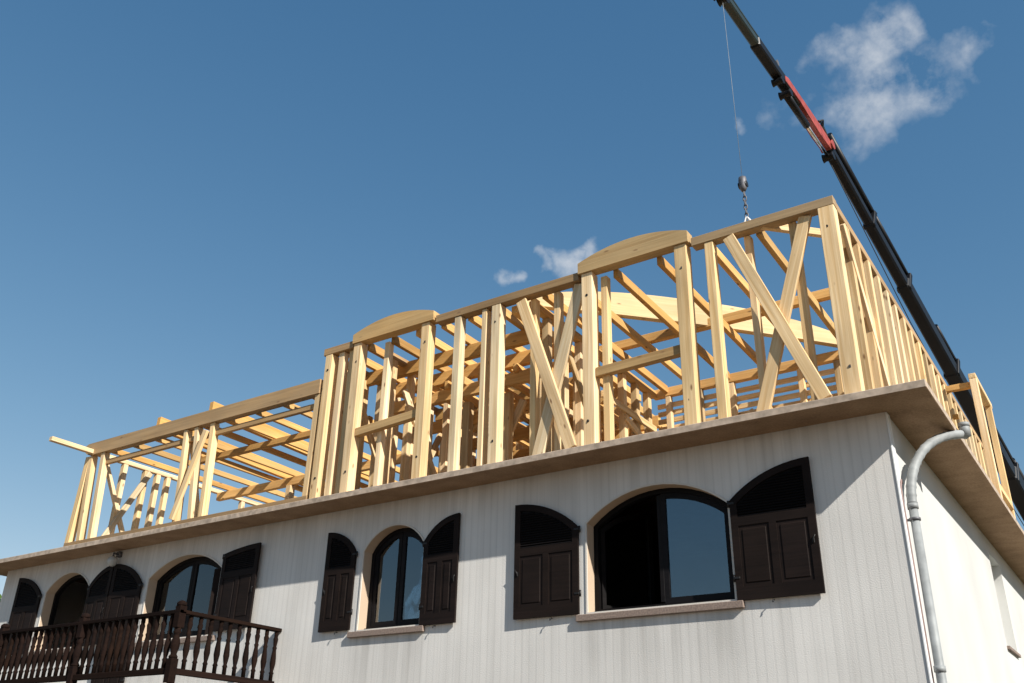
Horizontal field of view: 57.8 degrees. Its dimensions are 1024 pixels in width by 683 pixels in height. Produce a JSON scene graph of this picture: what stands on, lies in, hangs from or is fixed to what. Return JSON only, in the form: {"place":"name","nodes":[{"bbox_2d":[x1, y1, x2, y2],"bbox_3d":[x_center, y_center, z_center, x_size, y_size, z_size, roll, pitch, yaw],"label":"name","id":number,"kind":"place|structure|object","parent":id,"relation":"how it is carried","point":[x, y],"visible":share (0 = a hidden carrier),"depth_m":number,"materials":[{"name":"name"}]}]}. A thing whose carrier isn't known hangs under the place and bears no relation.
{"place":"outdoors","nodes":[
{"label":"outdoors","id":0,"kind":"place"},
{"bbox_2d":[0,0,1023,595],"label":"sky","id":1,"kind":"structure","parent":0,"point":[201,201],"materials":[{"name":"blue"}]},
{"label":"ground","id":2,"kind":"structure","parent":0,"visible":0},
{"bbox_2d":[0,379,1023,682],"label":"house","id":3,"kind":"structure","parent":2,"relation":"on","point":[770,545],"depth_m":10.57,"materials":[{"name":"paint"}]},
{"bbox_2d":[28,575,83,653],"bbox_3d":[-7.423,4.537,15.459,1.440,1.317,0.270,-15,-30,30],"label":"window","id":4,"kind":"structure","parent":3,"relation":"in","point":[57,595],"depth_m":15.86,"materials":[{"name":"beige wood"}]},
{"bbox_2d":[107,551,122,566],"bbox_3d":[-6.416,3.503,14.969,0.170,0.260,0.215,-15,-30,30],"label":"wall lamp","id":5,"kind":"object","parent":3,"relation":"attached to","point":[112,560],"visible":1,"depth_m":14.90,"materials":[{"name":"metal"}]},
{"bbox_2d":[134,557,220,647],"bbox_3d":[-4.918,3.878,13.925,1.900,1.307,0.270,-15,-30,30],"label":"window","id":6,"kind":"structure","parent":3,"relation":"in","point":[190,580],"depth_m":14.12,"materials":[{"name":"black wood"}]},
{"bbox_2d":[49,379,438,546],"bbox_3d":[-3.921,2.769,16.190,5.756,2.014,5.982,-15,-30,30],"label":"timber frame","id":7,"kind":"object","parent":3,"relation":"on","point":[192,435],"visible":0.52,"depth_m":15.54,"materials":[{"name":"brown wood"}]},
{"bbox_2d":[347,528,424,637],"bbox_3d":[-1.491,3.035,11.797,1.220,1.367,0.270,-15,-30,30],"label":"window","id":8,"kind":"structure","parent":3,"relation":"in","point":[396,566],"depth_m":11.88,"materials":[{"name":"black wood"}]},
{"bbox_2d":[309,195,989,498],"bbox_3d":[2.938,1.914,14.906,7.454,2.715,9.530,-15,-30,30],"label":"timber frame","id":9,"kind":"object","parent":3,"relation":"on","point":[871,335],"visible":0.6,"depth_m":11.91,"materials":[{"name":"brown wood"}]},
{"bbox_2d":[576,488,744,621],"bbox_3d":[1.754,2.366,10.191,1.890,1.382,0.976,-15,-30,30],"label":"window","id":10,"kind":"structure","parent":3,"relation":"in","point":[623,546],"depth_m":10.34,"materials":[{"name":"black wood"}]},
{"bbox_2d":[900,479,933,682],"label":"cable conduit","id":11,"kind":"object","parent":3,"relation":"attached to","point":[901,482],"visible":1,"depth_m":8.37,"materials":[{"name":"white plastic"}]},
{"bbox_2d":[906,421,970,682],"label":"downpipe","id":12,"kind":"object","parent":3,"relation":"attached to","point":[925,448],"visible":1,"depth_m":8.53,"materials":[{"name":"grey metal"}]},
{"bbox_2d":[945,373,1015,517],"bbox_3d":[7.139,1.841,14.042,0.451,2.253,1.707,-15,-30,30],"label":"dormer frame","id":13,"kind":"object","parent":3,"relation":"on","point":[979,395],"visible":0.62,"depth_m":13.79,"materials":[{"name":"brown wood"}]},
{"bbox_2d":[1007,646,1020,657],"bbox_3d":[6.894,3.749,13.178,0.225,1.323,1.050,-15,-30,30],"label":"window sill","id":14,"kind":"structure","parent":3,"relation":"in","point":[1009,648],"depth_m":12.73,"materials":[{"name":"white plastic"}]},
{"bbox_3d":[-6.915,5.275,13.454,8.000,0.160,1.695,-15,-30,30],"label":"balcony slab","id":15,"kind":"object","parent":3,"relation":"attached to","visible":0},
{"bbox_2d":[0,600,281,682],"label":"balcony railing","id":16,"kind":"object","parent":15,"relation":"on","point":[169,670],"visible":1,"depth_m":11.83,"materials":[{"name":"brown wood"}]},
{"bbox_2d":[714,0,1023,525],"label":"crane","id":17,"kind":"object","parent":2,"relation":"on","point":[948,361],"visible":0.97,"depth_m":15.96,"materials":[{"name":"black paint"}]},
{"bbox_2d":[722,0,750,221],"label":"hook block","id":18,"kind":"object","parent":17,"relation":"hanging from","point":[742,184],"depth_m":10.70,"materials":[{"name":"grey metal"}]}
]}

